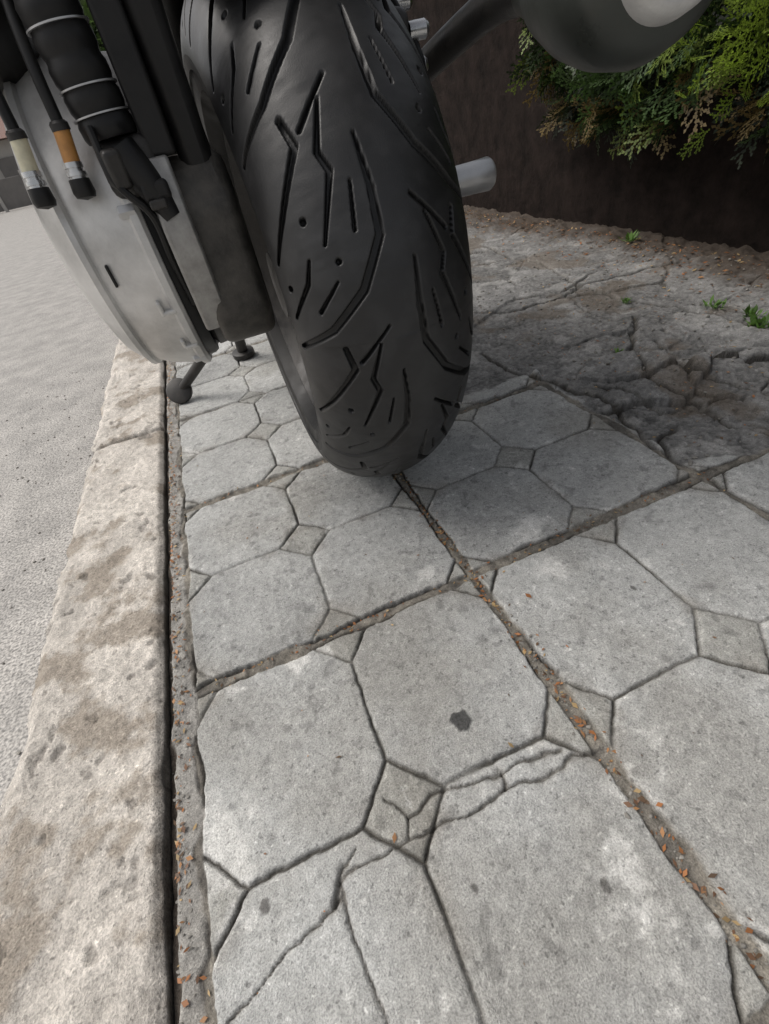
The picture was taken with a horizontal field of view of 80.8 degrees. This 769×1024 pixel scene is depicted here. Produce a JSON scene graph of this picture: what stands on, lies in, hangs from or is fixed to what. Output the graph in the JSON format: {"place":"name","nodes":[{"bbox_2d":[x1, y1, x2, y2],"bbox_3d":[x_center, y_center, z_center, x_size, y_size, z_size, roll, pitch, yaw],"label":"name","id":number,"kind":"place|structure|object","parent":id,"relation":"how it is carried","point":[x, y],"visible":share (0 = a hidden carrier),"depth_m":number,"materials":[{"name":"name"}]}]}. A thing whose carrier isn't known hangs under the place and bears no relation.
{"place":"outdoors","nodes":[
{"label":"outdoors","id":0,"kind":"place"},
{"bbox_2d":[0,205,118,816],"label":"road","id":1,"kind":"structure","parent":0,"point":[55,330],"depth_m":1.49,"materials":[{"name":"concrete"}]},
{"bbox_2d":[0,139,13,208],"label":"walls","id":2,"kind":"structure","parent":1,"relation":"on","point":[5,149],"depth_m":20.72,"materials":[{"name":"paint"}]},
{"bbox_2d":[0,117,6,139],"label":"roof","id":3,"kind":"structure","parent":2,"relation":"on","point":[2,132],"depth_m":20.49,"materials":[{"name":"tile"}]},
{"bbox_2d":[0,156,22,180],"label":"door","id":4,"kind":"structure","parent":2,"relation":"attached to","point":[8,167],"depth_m":21.00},
{"bbox_2d":[0,170,32,211],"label":"boundary fence","id":5,"kind":"object","parent":1,"relation":"on","point":[13,193],"visible":0.22,"depth_m":18.80,"materials":[{"name":"paint"}]},
{"bbox_2d":[0,339,174,1023],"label":"kerb","id":6,"kind":"structure","parent":1,"relation":"on","point":[86,900],"depth_m":0.52,"materials":[{"name":"concrete"}]},
{"bbox_2d":[79,0,105,51],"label":"distant trees","id":7,"kind":"object","parent":1,"relation":"on","point":[87,13],"visible":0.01,"depth_m":29.67,"materials":[{"name":"green plant"}]},
{"bbox_2d":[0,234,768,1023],"bbox_3d":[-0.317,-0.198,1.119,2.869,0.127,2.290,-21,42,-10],"label":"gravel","id":8,"kind":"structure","parent":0,"point":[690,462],"depth_m":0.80,"materials":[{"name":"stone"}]},
{"bbox_2d":[166,205,768,1023],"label":"pavement","id":9,"kind":"structure","parent":0,"point":[532,875],"depth_m":0.53,"materials":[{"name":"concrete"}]},
{"bbox_2d":[0,0,711,476],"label":"motorcycle","id":10,"kind":"object","parent":9,"relation":"on","point":[288,178],"visible":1,"depth_m":0.42,"materials":[{"name":"rubber"}]},
{"bbox_2d":[166,210,768,1022],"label":"leaf litter","id":11,"kind":"object","parent":9,"relation":"on","point":[394,838],"visible":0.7,"depth_m":0.55,"materials":[{"name":"orange plant"}]},
{"bbox_2d":[406,0,768,252],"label":"garden wall","id":12,"kind":"structure","parent":9,"relation":"on","point":[709,192],"depth_m":1.78,"materials":[{"name":"brown wood"}]},
{"bbox_2d":[505,0,768,168],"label":"thuja hedge","id":13,"kind":"object","parent":12,"relation":"on","point":[595,110],"visible":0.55,"depth_m":1.20,"materials":[{"name":"green plant"}]},
{"bbox_2d":[621,297,630,303],"bbox_3d":[0.657,-0.579,1.233,0.043,0.016,0.026,27,55,36],"label":"weed","id":14,"kind":"object","parent":9,"relation":"on","point":[627,299],"visible":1,"depth_m":1.23,"materials":[{"name":"green plant"}]},
{"bbox_2d":[623,230,639,241],"bbox_3d":[0.858,-0.956,1.567,0.077,0.034,0.071,-21,42,-10],"label":"weed","id":15,"kind":"object","parent":9,"relation":"on","point":[630,237],"visible":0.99,"depth_m":1.57,"materials":[{"name":"green plant"}]},
{"bbox_2d":[703,294,726,308],"bbox_3d":[0.813,-0.517,1.112,0.049,0.026,0.056,11,46,25],"label":"weed","id":16,"kind":"object","parent":9,"relation":"on","point":[717,304],"visible":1,"depth_m":1.11,"materials":[{"name":"green plant"}]},
{"bbox_2d":[742,304,767,317],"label":"weed","id":17,"kind":"object","parent":9,"relation":"on","point":[749,310],"visible":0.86,"depth_m":1.05,"materials":[{"name":"green plant"}]},
{"bbox_2d":[745,312,768,328],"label":"weed","id":18,"kind":"object","parent":9,"relation":"on","point":[756,321],"visible":0.94,"depth_m":1.01,"materials":[{"name":"green plant"}]}
]}

